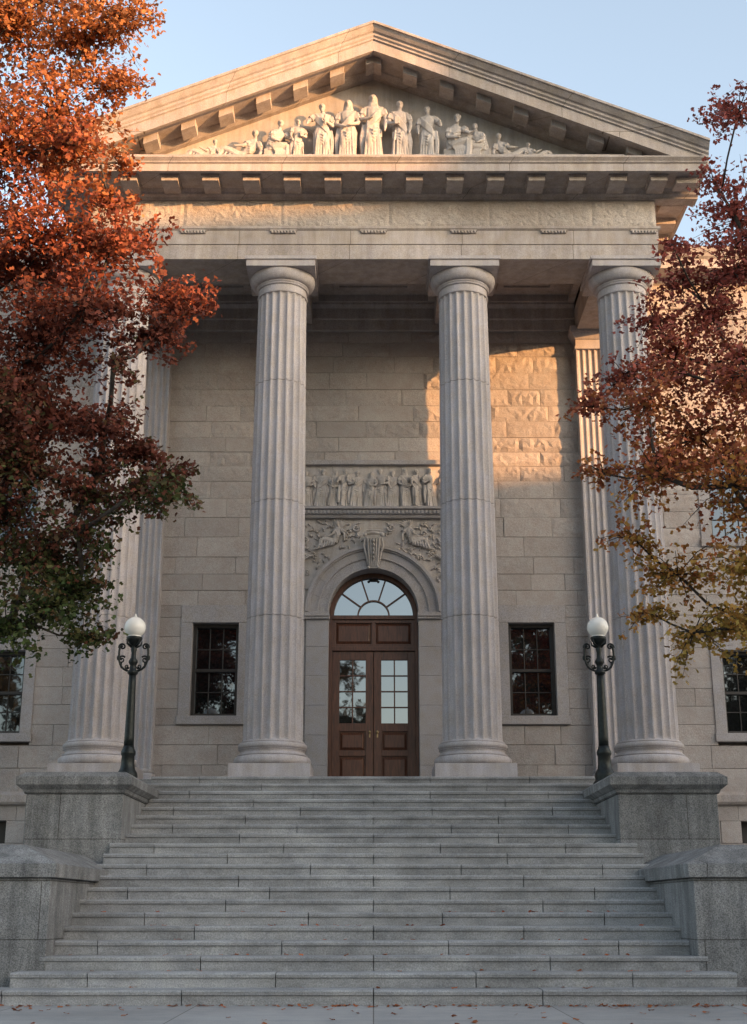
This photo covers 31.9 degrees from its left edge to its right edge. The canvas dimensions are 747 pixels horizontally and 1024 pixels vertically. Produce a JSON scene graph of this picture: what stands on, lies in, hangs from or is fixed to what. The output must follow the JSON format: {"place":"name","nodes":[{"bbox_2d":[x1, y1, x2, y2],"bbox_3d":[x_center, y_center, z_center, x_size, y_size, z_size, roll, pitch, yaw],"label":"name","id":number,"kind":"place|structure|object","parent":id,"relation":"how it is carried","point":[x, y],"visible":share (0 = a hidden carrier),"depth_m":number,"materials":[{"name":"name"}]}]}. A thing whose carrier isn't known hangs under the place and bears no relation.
{"place":"outdoors","nodes":[
{"label":"outdoors","id":0,"kind":"place"},
{"bbox_2d":[0,970,746,1023],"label":"sidewalk","id":1,"kind":"structure","parent":0,"point":[181,1014],"depth_m":12.08,"materials":[{"name":"concrete"}]},
{"bbox_2d":[0,845,106,986],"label":"stone pedestal","id":2,"kind":"object","parent":1,"relation":"on","point":[43,891],"visible":0.52,"depth_m":14.37,"materials":[{"name":"stone"}]},
{"bbox_2d":[16,772,158,863],"bbox_3d":[-4.155,5.367,19.220,1.609,2.770,3.059,0,-17,0],"label":"stone pedestal","id":3,"kind":"object","parent":1,"relation":"on","point":[91,815],"visible":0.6,"depth_m":18.12,"materials":[{"name":"stone"}]},
{"bbox_2d":[117,614,149,777],"bbox_3d":[-3.850,2.959,20.785,0.387,2.745,0.380,16,-23,-42],"label":"street lamp","id":4,"kind":"object","parent":3,"relation":"on","point":[135,627],"visible":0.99,"depth_m":20.83,"materials":[{"name":"metal"}]},
{"bbox_2d":[0,0,222,677],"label":"tree","id":5,"kind":"object","parent":1,"relation":"on","point":[62,135],"visible":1,"depth_m":17.18,"materials":[{"name":"orange plant"}]},
{"bbox_2d":[0,20,746,969],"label":"courthouse","id":6,"kind":"structure","parent":1,"relation":"on","point":[424,260],"depth_m":25.32,"materials":[{"name":"stone"}]},
{"bbox_2d":[0,822,5,842],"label":"basement window","id":7,"kind":"structure","parent":6,"relation":"in","point":[2,824],"depth_m":25.72,"materials":[{"name":"glass"}]},
{"bbox_2d":[0,636,37,743],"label":"window","id":8,"kind":"structure","parent":6,"relation":"in","point":[16,690],"depth_m":26.42,"materials":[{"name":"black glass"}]},
{"bbox_2d":[0,443,52,546],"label":"window","id":9,"kind":"structure","parent":6,"relation":"in","point":[47,488],"depth_m":27.52,"materials":[{"name":"grey glass"}]},
{"bbox_2d":[176,605,246,724],"bbox_3d":[-3.140,3.039,25.938,1.420,2.380,0.350,0,-17,0],"label":"window","id":10,"kind":"structure","parent":6,"relation":"in","point":[213,637],"depth_m":25.97,"materials":[{"name":"black glass"}]},
{"bbox_2d":[331,651,372,775],"bbox_3d":[-0.417,4.165,25.802,0.822,2.865,0.137,0,-17,0],"label":"door","id":11,"kind":"structure","parent":6,"relation":"in","point":[352,671],"depth_m":25.88,"materials":[{"name":"brown wood"}]},
{"bbox_2d":[374,651,415,775],"bbox_3d":[0.417,4.165,25.802,0.822,2.865,0.137,0,-17,0],"label":"door","id":12,"kind":"structure","parent":6,"relation":"in","point":[394,671],"depth_m":25.88,"materials":[{"name":"brown wood"}]},
{"bbox_2d":[498,605,570,725],"bbox_3d":[3.140,3.039,25.938,1.420,2.380,0.350,0,-17,0],"label":"window","id":13,"kind":"structure","parent":6,"relation":"in","point":[532,638],"depth_m":25.97,"materials":[{"name":"black glass"}]},
{"bbox_2d":[695,443,746,546],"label":"window","id":14,"kind":"structure","parent":6,"relation":"in","point":[705,536],"depth_m":27.50,"materials":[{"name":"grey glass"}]},
{"bbox_2d":[710,638,746,743],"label":"window","id":15,"kind":"structure","parent":6,"relation":"in","point":[729,688],"depth_m":26.41,"materials":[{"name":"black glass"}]},
{"bbox_2d":[741,822,746,842],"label":"basement window","id":16,"kind":"structure","parent":6,"relation":"in","point":[743,824],"depth_m":25.72,"materials":[{"name":"glass"}]},
{"bbox_2d":[0,776,746,1005],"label":"staircase","id":17,"kind":"structure","parent":1,"relation":"on","point":[212,858],"depth_m":15.81,"materials":[{"name":"stone"}]},
{"bbox_2d":[583,772,727,862],"bbox_3d":[4.091,5.367,19.220,1.641,2.770,3.059,0,-17,0],"label":"stone pedestal","id":18,"kind":"object","parent":17,"relation":"on","point":[653,815],"visible":0.44,"depth_m":18.12,"materials":[{"name":"stone"}]},
{"bbox_2d":[583,614,615,783],"bbox_3d":[3.620,2.959,20.785,0.387,2.745,0.380,16,-23,-42],"label":"street lamp","id":19,"kind":"object","parent":18,"relation":"on","point":[597,627],"visible":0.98,"depth_m":20.82,"materials":[{"name":"metal"}]},
{"bbox_2d":[638,845,746,986],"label":"stone pedestal","id":20,"kind":"object","parent":17,"relation":"on","point":[702,893],"visible":0.52,"depth_m":14.37,"materials":[{"name":"stone"}]},
{"bbox_2d":[0,910,746,1023],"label":"fallen leaves","id":21,"kind":"object","parent":1,"relation":"on","point":[475,1021],"visible":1,"depth_m":13.17,"materials":[{"name":"brown plant"}]},
{"bbox_2d":[556,79,746,684],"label":"tree","id":22,"kind":"object","parent":1,"relation":"on","point":[665,466],"visible":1,"depth_m":17.11,"materials":[{"name":"red plant"}]},
{"bbox_2d":[0,0,746,245],"label":"sky","id":23,"kind":"structure","parent":0,"point":[660,60],"materials":[{"name":"blue"}]}
]}

